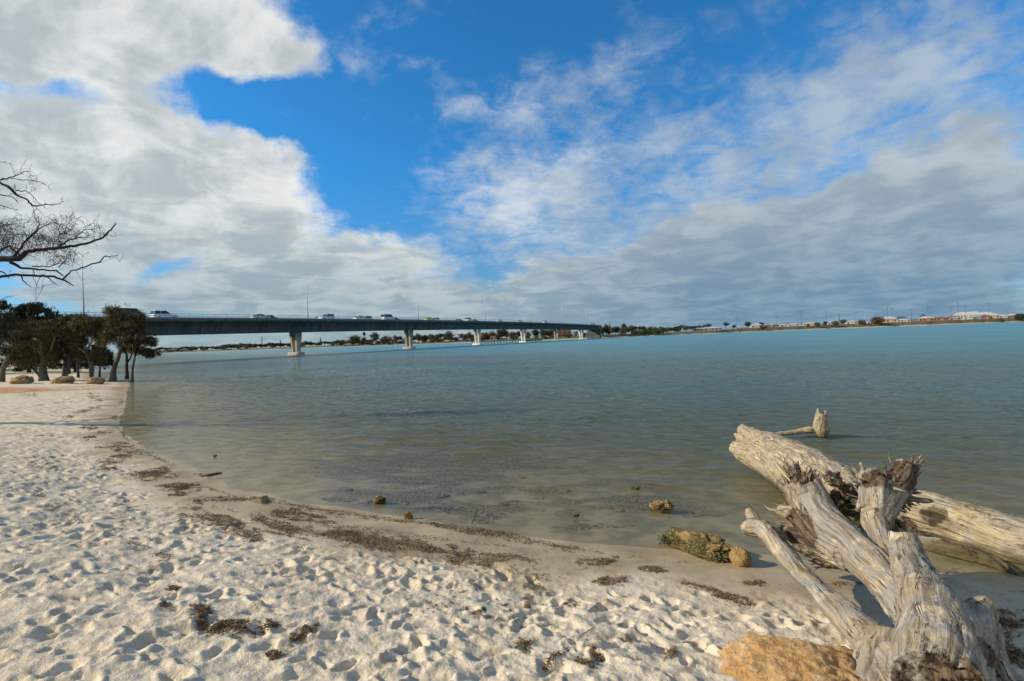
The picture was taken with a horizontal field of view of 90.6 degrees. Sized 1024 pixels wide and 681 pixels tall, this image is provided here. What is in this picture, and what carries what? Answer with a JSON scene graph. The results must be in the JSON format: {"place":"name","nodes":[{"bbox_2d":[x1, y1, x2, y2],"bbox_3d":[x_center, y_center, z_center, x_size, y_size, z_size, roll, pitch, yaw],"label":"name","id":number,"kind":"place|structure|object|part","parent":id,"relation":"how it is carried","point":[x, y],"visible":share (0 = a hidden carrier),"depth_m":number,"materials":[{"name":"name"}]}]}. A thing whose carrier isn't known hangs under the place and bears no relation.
{"place":"outdoors","nodes":[
{"label":"outdoors","id":0,"kind":"place"},
{"bbox_2d":[120,308,144,314],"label":"van","id":1,"kind":"object","parent":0,"point":[132,309],"visible":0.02,"depth_m":99.28,"materials":[{"name":"paint"}]},
{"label":"window","id":2,"kind":"part","parent":1,"relation":"part of","materials":[{"name":"black glass"}]},
{"bbox_2d":[0,358,1023,680],"bbox_3d":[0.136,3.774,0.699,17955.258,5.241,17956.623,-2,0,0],"label":"beach","id":3,"kind":"structure","parent":0,"point":[110,620],"depth_m":5.63,"materials":[{"name":"beige sand"}]},
{"bbox_2d":[0,299,22,338],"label":"tree","id":4,"kind":"object","parent":3,"relation":"on","point":[2,303],"visible":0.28,"depth_m":59.88,"materials":[{"name":"green plant"}]},
{"bbox_2d":[0,310,24,381],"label":"tree","id":5,"kind":"object","parent":3,"relation":"on","point":[9,326],"visible":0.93,"depth_m":40.97,"materials":[{"name":"green plant"}]},
{"bbox_2d":[9,375,33,383],"bbox_3d":[-36.256,2.982,37.461,1.462,0.834,1.200,-2,0,0],"label":"boulder","id":6,"kind":"object","parent":3,"relation":"on","point":[22,379],"visible":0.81,"depth_m":37.19,"materials":[{"name":"brown stone"}]},
{"bbox_2d":[0,352,49,371],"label":"tree","id":7,"kind":"object","parent":3,"relation":"on","point":[16,369],"visible":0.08,"depth_m":65.80,"materials":[{"name":"green plant"}]},
{"bbox_2d":[1,302,62,372],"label":"tree","id":8,"kind":"object","parent":3,"relation":"on","point":[34,310],"visible":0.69,"depth_m":61.49,"materials":[{"name":"green plant"}]},
{"bbox_2d":[1,314,68,380],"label":"tree","id":9,"kind":"object","parent":3,"relation":"on","point":[42,344],"visible":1,"depth_m":41.17,"materials":[{"name":"green plant"}]},
{"bbox_2d":[0,158,122,306],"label":"overhanging tree","id":10,"kind":"object","parent":3,"relation":"on","point":[16,256],"visible":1,"depth_m":16.36,"materials":[{"name":"brown plant"}]},
{"bbox_2d":[50,376,74,383],"bbox_3d":[-33.318,3.023,37.504,1.682,0.769,1.185,-2,0,0],"label":"boulder","id":11,"kind":"object","parent":3,"relation":"on","point":[63,380],"visible":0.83,"depth_m":37.17,"materials":[{"name":"brown stone"}]},
{"bbox_2d":[39,304,90,376],"bbox_3d":[-37.822,0.101,42.821,3.909,6.832,2.790,-2,0,-33],"label":"tree","id":12,"kind":"object","parent":3,"relation":"on","point":[64,321],"visible":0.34,"depth_m":42.83,"materials":[{"name":"green plant"}]},
{"bbox_2d":[50,311,101,373],"bbox_3d":[-49.383,-0.295,58.255,6.630,8.442,5.266,-2,0,0],"label":"tree","id":13,"kind":"object","parent":3,"relation":"on","point":[69,368],"visible":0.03,"depth_m":57.90,"materials":[{"name":"green plant"}]},
{"bbox_2d":[48,354,114,371],"bbox_3d":[-54.091,4.018,63.626,10.663,7.456,5.793,-2,0,0],"label":"tree","id":14,"kind":"object","parent":3,"relation":"on","point":[83,365],"visible":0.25,"depth_m":63.51,"materials":[{"name":"green plant"}]},
{"bbox_2d":[77,336,90,377],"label":"tree","id":15,"kind":"object","parent":3,"relation":"on","point":[87,339],"visible":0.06,"depth_m":50.09,"materials":[{"name":"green plant"}]},
{"bbox_2d":[65,313,114,377],"bbox_3d":[-34.777,0.519,41.906,4.350,5.933,2.892,-2,0,0],"label":"tree","id":16,"kind":"object","parent":3,"relation":"on","point":[78,325],"visible":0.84,"depth_m":41.75,"materials":[{"name":"green plant"}]},
{"bbox_2d":[85,377,105,383],"bbox_3d":[-30.849,3.026,37.499,1.264,0.698,1.068,-2,0,-28],"label":"boulder","id":17,"kind":"object","parent":3,"relation":"on","point":[95,380],"visible":0.73,"depth_m":37.27,"materials":[{"name":"brown stone"}]},
{"bbox_2d":[89,345,118,376],"bbox_3d":[-42.139,2.056,51.995,3.410,3.704,2.583,-2,0,0],"label":"tree","id":18,"kind":"object","parent":3,"relation":"on","point":[110,362],"visible":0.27,"depth_m":51.88,"materials":[{"name":"green plant"}]},
{"bbox_2d":[97,302,150,381],"bbox_3d":[-31.273,0.170,40.952,4.384,6.661,2.472,-2,0,0],"label":"tree","id":19,"kind":"object","parent":3,"relation":"on","point":[128,319],"visible":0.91,"depth_m":40.74,"materials":[{"name":"green plant"}]},
{"bbox_2d":[116,341,133,378],"bbox_3d":[-35.665,1.499,47.058,2.532,4.450,1.857,-2,0,0],"label":"tree","id":20,"kind":"object","parent":3,"relation":"on","point":[127,360],"visible":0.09,"depth_m":46.93,"materials":[{"name":"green plant"}]},
{"bbox_2d":[117,328,163,381],"bbox_3d":[-29.612,1.201,40.362,2.927,4.602,2.781,-2,0,37],"label":"tree","id":21,"kind":"object","parent":3,"relation":"on","point":[139,339],"visible":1,"depth_m":40.28,"materials":[{"name":"green plant"}]},
{"bbox_2d":[157,600,175,612],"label":"seaweed clump","id":22,"kind":"object","parent":3,"relation":"on","point":[163,602],"visible":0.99,"depth_m":3.74,"materials":[{"name":"brown plant"}]},
{"bbox_2d":[164,580,181,590],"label":"seaweed clump","id":23,"kind":"object","parent":3,"relation":"on","point":[173,587],"visible":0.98,"depth_m":4.13,"materials":[{"name":"plant"}]},
{"bbox_2d":[189,603,213,631],"bbox_3d":[-2.195,1.958,3.586,0.174,0.079,0.475,-2,0,-31],"label":"seaweed clump","id":24,"kind":"object","parent":3,"relation":"on","point":[204,612],"visible":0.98,"depth_m":3.57,"materials":[{"name":"brown plant"}]},
{"bbox_2d":[202,472,221,476],"bbox_3d":[-5.563,2.488,9.399,0.330,0.064,0.048,-2,0,-21],"label":"stick","id":25,"kind":"object","parent":3,"relation":"on","point":[215,474],"visible":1,"depth_m":9.39,"materials":[{"name":"brown wood"}]},
{"bbox_2d":[204,618,258,638],"bbox_3d":[-1.920,1.968,3.482,0.424,0.077,0.303,-2,0,0],"label":"seaweed clump","id":26,"kind":"object","parent":3,"relation":"on","point":[235,625],"visible":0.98,"depth_m":3.46,"materials":[{"name":"brown plant"}]},
{"bbox_2d":[260,495,270,503],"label":"green seaweed tuft","id":27,"kind":"object","parent":3,"relation":"on","point":[264,499],"visible":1,"depth_m":7.79,"materials":[{"name":"plant"}]},
{"bbox_2d":[256,618,279,634],"bbox_3d":[-1.702,1.982,3.536,0.181,0.055,0.178,-2,0,-33],"label":"seaweed clump","id":28,"kind":"object","parent":3,"relation":"on","point":[272,624],"visible":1,"depth_m":3.51,"materials":[{"name":"brown plant"}]},
{"bbox_2d":[263,649,288,660],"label":"seaweed clump","id":29,"kind":"object","parent":3,"relation":"on","point":[270,654],"visible":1,"depth_m":3.10,"materials":[{"name":"brown plant"}]},
{"bbox_2d":[288,622,321,645],"bbox_3d":[-1.411,1.985,3.439,0.174,0.075,0.346,-2,0,28],"label":"seaweed clump","id":30,"kind":"object","parent":3,"relation":"on","point":[306,630],"visible":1,"depth_m":3.42,"materials":[{"name":"brown plant"}]},
{"bbox_2d":[403,511,412,519],"bbox_3d":[-1.412,2.385,6.871,0.141,0.140,0.089,-2,0,-18],"label":"rock","id":31,"kind":"object","parent":3,"relation":"on","point":[407,515],"visible":0.87,"depth_m":6.85,"materials":[{"name":"beige stone"}]},
{"bbox_2d":[415,480,427,483],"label":"sunken stone","id":32,"kind":"object","parent":3,"relation":"on","point":[421,482],"visible":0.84,"depth_m":8.91,"materials":[{"name":"grey stone"}]},
{"bbox_2d":[436,494,449,497],"bbox_3d":[-1.095,2.462,7.988,0.209,0.087,0.255,-2,0,39],"label":"sunken stone","id":33,"kind":"object","parent":3,"relation":"on","point":[442,496],"visible":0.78,"depth_m":7.96,"materials":[{"name":"grey stone"}]},
{"bbox_2d":[475,490,485,493],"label":"sunken stone","id":34,"kind":"object","parent":3,"relation":"on","point":[479,492],"visible":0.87,"depth_m":8.16,"materials":[{"name":"grey stone"}]},
{"bbox_2d":[498,502,509,505],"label":"sunken stone","id":35,"kind":"object","parent":3,"relation":"on","point":[504,503],"visible":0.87,"depth_m":7.48,"materials":[{"name":"grey stone"}]},
{"bbox_2d":[1,392,1023,680],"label":"seaweed wrack","id":36,"kind":"object","parent":3,"relation":"on","point":[1011,624],"visible":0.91,"depth_m":6.03,"materials":[{"name":"brown plant"}]},
{"bbox_2d":[514,475,525,478],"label":"sunken stone","id":37,"kind":"object","parent":3,"relation":"on","point":[520,476],"visible":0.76,"depth_m":9.20,"materials":[{"name":"grey stone"}]},
{"bbox_2d":[511,637,534,650],"bbox_3d":[0.076,2.007,3.360,0.171,0.060,0.209,-2,0,0],"label":"seaweed clump","id":38,"kind":"object","parent":3,"relation":"on","point":[522,641],"visible":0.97,"depth_m":3.34,"materials":[{"name":"brown plant"}]},
{"bbox_2d":[541,650,567,672],"bbox_3d":[0.262,1.956,3.132,0.120,0.071,0.270,-2,0,27],"label":"seaweed clump","id":39,"kind":"object","parent":3,"relation":"on","point":[552,655],"visible":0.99,"depth_m":3.12,"materials":[{"name":"brown plant"}]},
{"bbox_2d":[558,489,571,492],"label":"sunken stone","id":40,"kind":"object","parent":3,"relation":"on","point":[565,491],"visible":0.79,"depth_m":8.13,"materials":[{"name":"grey stone"}]},
{"bbox_2d":[573,656,600,668],"bbox_3d":[0.442,1.954,3.078,0.182,0.047,0.121,-2,0,33],"label":"seaweed clump","id":41,"kind":"object","parent":3,"relation":"on","point":[578,660],"visible":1,"depth_m":3.07,"materials":[{"name":"brown plant"}]},
{"bbox_2d":[586,643,605,662],"bbox_3d":[0.535,1.985,3.208,0.127,0.045,0.200,-2,0,-30],"label":"seaweed clump","id":42,"kind":"object","parent":3,"relation":"on","point":[601,658],"visible":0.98,"depth_m":3.20,"materials":[{"name":"brown plant"}]},
{"bbox_2d":[613,508,624,511],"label":"sunken stone","id":43,"kind":"object","parent":3,"relation":"on","point":[618,510],"visible":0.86,"depth_m":7.07,"materials":[{"name":"grey stone"}]},
{"bbox_2d":[662,646,681,661],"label":"seaweed clump","id":44,"kind":"object","parent":3,"relation":"on","point":[671,651],"visible":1,"depth_m":3.27,"materials":[{"name":"beige plant"}]},
{"bbox_2d":[657,526,751,566],"bbox_3d":[2.036,2.243,5.444,0.326,0.384,1.061,-2,0,-39],"label":"weedy rock","id":45,"kind":"object","parent":3,"relation":"on","point":[708,547],"visible":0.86,"depth_m":5.33,"materials":[{"name":"green stone"}]},
{"bbox_2d":[717,631,864,680],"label":"rock","id":46,"kind":"object","parent":3,"relation":"on","point":[751,656],"visible":0.9,"depth_m":2.94,"materials":[{"name":"orange stone"}]},
{"bbox_2d":[740,449,1015,680],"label":"driftwood root stump","id":47,"kind":"object","parent":3,"relation":"on","point":[942,630],"visible":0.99,"depth_m":3.50,"materials":[{"name":"brown wood"}]},
{"bbox_2d":[0,318,1023,357],"bbox_3d":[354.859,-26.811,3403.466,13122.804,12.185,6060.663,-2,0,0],"label":"bank","id":48,"kind":"structure","parent":0,"point":[920,323],"depth_m":580.23,"materials":[{"name":"green plant"}]},
{"bbox_2d":[167,348,177,351],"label":"house","id":49,"kind":"structure","parent":48,"relation":"on","point":[171,350],"depth_m":549.56,"materials":[{"name":"red brick"}]},
{"bbox_2d":[349,335,360,344],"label":"tree","id":50,"kind":"object","parent":48,"relation":"on","point":[356,338],"visible":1,"depth_m":500.11,"materials":[{"name":"green plant"}]},
{"bbox_2d":[369,332,379,340],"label":"tree","id":51,"kind":"object","parent":48,"relation":"on","point":[374,336],"visible":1,"depth_m":495.97,"materials":[{"name":"green plant"}]},
{"bbox_2d":[382,335,392,343],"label":"tree","id":52,"kind":"object","parent":48,"relation":"on","point":[388,338],"visible":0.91,"depth_m":492.09,"materials":[{"name":"green plant"}]},
{"bbox_2d":[428,334,435,339],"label":"tree","id":53,"kind":"object","parent":48,"relation":"on","point":[432,337],"visible":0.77,"depth_m":485.98,"materials":[{"name":"green plant"}]},
{"bbox_2d":[445,330,452,341],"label":"tree","id":54,"kind":"object","parent":48,"relation":"on","point":[448,334],"visible":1,"depth_m":476.30,"materials":[{"name":"green plant"}]},
{"bbox_2d":[459,333,466,340],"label":"tree","id":55,"kind":"object","parent":48,"relation":"on","point":[464,336],"visible":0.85,"depth_m":479.44,"materials":[{"name":"green plant"}]},
{"bbox_2d":[496,329,508,336],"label":"tree","id":56,"kind":"object","parent":48,"relation":"on","point":[502,331],"visible":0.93,"depth_m":453.80,"materials":[{"name":"green plant"}]},
{"bbox_2d":[531,329,538,336],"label":"tree","id":57,"kind":"object","parent":48,"relation":"on","point":[534,332],"visible":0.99,"depth_m":439.64,"materials":[{"name":"green plant"}]},
{"bbox_2d":[539,329,547,336],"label":"tree","id":58,"kind":"object","parent":48,"relation":"on","point":[542,332],"visible":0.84,"depth_m":434.01,"materials":[{"name":"green plant"}]},
{"bbox_2d":[559,330,570,336],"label":"apartment building","id":59,"kind":"structure","parent":48,"relation":"on","point":[564,331],"depth_m":450.80,"materials":[{"name":"red brick"}]},
{"bbox_2d":[618,327,624,334],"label":"tree","id":60,"kind":"object","parent":48,"relation":"on","point":[621,331],"visible":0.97,"depth_m":440.81,"materials":[{"name":"green plant"}]},
{"bbox_2d":[658,326,665,332],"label":"tree","id":61,"kind":"object","parent":48,"relation":"on","point":[663,329],"visible":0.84,"depth_m":480.50,"materials":[{"name":"green plant"}]},
{"bbox_2d":[693,327,721,330],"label":"long building","id":62,"kind":"structure","parent":48,"relation":"on","point":[706,328],"depth_m":541.61,"materials":[{"name":"metal"}]},
{"bbox_2d":[750,323,762,327],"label":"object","id":63,"kind":"structure","parent":48,"relation":"on","point":[756,325],"depth_m":593.72,"materials":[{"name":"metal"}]},
{"bbox_2d":[802,322,813,325],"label":"house","id":64,"kind":"structure","parent":48,"relation":"on","point":[809,323],"depth_m":643.94,"materials":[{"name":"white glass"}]},
{"bbox_2d":[845,320,857,323],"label":"house","id":65,"kind":"structure","parent":48,"relation":"on","point":[851,322],"depth_m":650.24,"materials":[{"name":"paint"}]},
{"bbox_2d":[856,320,865,324],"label":"tree","id":66,"kind":"object","parent":48,"relation":"on","point":[861,322],"visible":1,"depth_m":637.20,"materials":[{"name":"green plant"}]},
{"bbox_2d":[869,316,884,324],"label":"tree","id":67,"kind":"object","parent":48,"relation":"on","point":[874,320],"visible":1,"depth_m":639.33,"materials":[{"name":"green plant"}]},
{"bbox_2d":[882,316,896,322],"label":"house","id":68,"kind":"structure","parent":48,"relation":"on","point":[890,319],"depth_m":671.74,"materials":[{"name":"beige brick"}]},
{"bbox_2d":[897,318,909,321],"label":"house","id":69,"kind":"structure","parent":48,"relation":"on","point":[903,320],"depth_m":662.24,"materials":[{"name":"metal"}]},
{"bbox_2d":[918,316,933,320],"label":"house","id":70,"kind":"structure","parent":48,"relation":"on","point":[925,318],"depth_m":674.45,"materials":[{"name":"red brick"}]},
{"bbox_2d":[934,316,946,320],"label":"house","id":71,"kind":"structure","parent":48,"relation":"on","point":[939,318],"depth_m":682.63,"materials":[{"name":"red brick"}]},
{"bbox_2d":[953,311,981,319],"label":"house","id":72,"kind":"structure","parent":48,"relation":"on","point":[961,315],"depth_m":730.26,"materials":[{"name":"metal"}]},
{"bbox_2d":[972,315,981,318],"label":"house","id":73,"kind":"structure","parent":48,"relation":"on","point":[976,317],"depth_m":695.63,"materials":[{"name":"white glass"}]},
{"bbox_2d":[981,314,989,318],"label":"house","id":74,"kind":"structure","parent":48,"relation":"on","point":[984,316],"depth_m":702.40,"materials":[{"name":"red brick"}]},
{"bbox_2d":[980,312,991,314],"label":"house","id":75,"kind":"structure","parent":48,"relation":"on","point":[986,313],"depth_m":737.83,"materials":[{"name":"metal"}]},
{"bbox_2d":[989,313,999,317],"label":"house","id":76,"kind":"structure","parent":48,"relation":"on","point":[993,315],"depth_m":704.83,"materials":[{"name":"beige brick"}]},
{"bbox_2d":[1010,313,1023,319],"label":"tree","id":77,"kind":"object","parent":48,"relation":"on","point":[1017,316],"visible":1,"depth_m":695.72,"materials":[{"name":"green plant"}]},
{"bbox_2d":[0,0,1023,356],"label":"sky","id":78,"kind":"structure","parent":0,"point":[654,163],"materials":[{"name":"blue"}]},
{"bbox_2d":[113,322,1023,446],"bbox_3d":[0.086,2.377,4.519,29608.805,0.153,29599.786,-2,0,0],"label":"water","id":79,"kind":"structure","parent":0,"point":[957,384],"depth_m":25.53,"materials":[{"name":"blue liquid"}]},
{"bbox_2d":[9,311,601,365],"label":"road bridge","id":80,"kind":"structure","parent":79,"relation":"in","point":[294,328],"depth_m":140.82,"materials":[{"name":"concrete"}]},
{"bbox_2d":[75,252,88,313],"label":"light pole","id":81,"kind":"object","parent":80,"relation":"on","point":[82,282],"visible":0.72,"depth_m":94.88,"materials":[{"name":"metal"}]},
{"bbox_2d":[149,310,178,316],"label":"car","id":82,"kind":"object","parent":80,"relation":"on","point":[158,311],"visible":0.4,"depth_m":104.06,"materials":[{"name":"white paint"}]},
{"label":"window","id":83,"kind":"part","parent":82,"relation":"part of","materials":[{"name":"black glass"}]},
{"bbox_2d":[250,314,269,317],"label":"car","id":84,"kind":"object","parent":80,"relation":"on","point":[259,315],"visible":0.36,"depth_m":124.76,"materials":[{"name":"silver metal"}]},
{"bbox_2d":[300,276,311,313],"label":"light pole","id":85,"kind":"object","parent":80,"relation":"on","point":[307,295],"visible":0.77,"depth_m":142.30,"materials":[{"name":"metal"}]},
{"bbox_2d":[318,314,334,318],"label":"car","id":86,"kind":"object","parent":80,"relation":"on","point":[328,315],"visible":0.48,"depth_m":144.78,"materials":[{"name":"white paint"}]},
{"bbox_2d":[381,314,393,318],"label":"van","id":87,"kind":"object","parent":80,"relation":"on","point":[387,316],"visible":0.3,"depth_m":167.64,"materials":[{"name":"white paint"}]},
{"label":"window","id":88,"kind":"part","parent":87,"relation":"part of","materials":[{"name":"grey glass"}]},
{"bbox_2d":[464,317,473,320],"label":"car","id":89,"kind":"object","parent":80,"relation":"on","point":[467,319],"visible":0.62,"depth_m":215.12,"materials":[{"name":"white paint"}]},
{"bbox_2d":[373,495,385,504],"bbox_3d":[-1.998,2.407,7.634,0.202,0.143,0.132,-2,0,8],"label":"rock","id":90,"kind":"object","parent":79,"relation":"on","point":[379,500],"visible":1,"depth_m":7.61,"materials":[{"name":"brown stone"}]},
{"bbox_2d":[481,338,540,343],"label":"jetty","id":91,"kind":"object","parent":79,"relation":"in","point":[512,340],"visible":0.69,"depth_m":279.88,"materials":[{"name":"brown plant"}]},
{"bbox_2d":[630,486,639,490],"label":"rock","id":92,"kind":"object","parent":79,"relation":"on","point":[634,488],"visible":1,"depth_m":7.74,"materials":[{"name":"brown stone"}]},
{"bbox_2d":[649,499,674,510],"bbox_3d":[2.055,2.263,6.951,0.363,0.154,0.237,-2,0,-6],"label":"rock","id":93,"kind":"object","parent":79,"relation":"on","point":[664,505],"visible":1,"depth_m":6.90,"materials":[{"name":"beige stone"}]},
{"bbox_2d":[729,424,860,528],"bbox_3d":[4.289,2.093,7.704,1.089,1.126,3.281,-2,0,0],"label":"driftwood log","id":94,"kind":"object","parent":79,"relation":"in","point":[760,452],"visible":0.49,"depth_m":7.54,"materials":[{"name":"brown wood"}]},
{"bbox_2d":[775,409,829,436],"bbox_3d":[6.158,1.786,10.961,1.321,0.613,0.297,-2,0,5],"label":"driftwood snag","id":95,"kind":"object","parent":79,"relation":"in","point":[820,427],"visible":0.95,"depth_m":10.86,"materials":[{"name":"brown wood"}]},
{"bbox_2d":[897,490,1023,565],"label":"driftwood log","id":96,"kind":"object","parent":79,"relation":"on","point":[998,533],"visible":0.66,"depth_m":5.36,"materials":[{"name":"brown wood"}]},
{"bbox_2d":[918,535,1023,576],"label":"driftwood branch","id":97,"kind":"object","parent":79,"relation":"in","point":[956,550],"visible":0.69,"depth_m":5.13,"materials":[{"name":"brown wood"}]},
{"bbox_2d":[948,317,960,319],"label":"house","id":98,"kind":"structure","parent":0,"point":[954,318],"depth_m":680.60,"materials":[{"name":"beige brick"}]}
]}

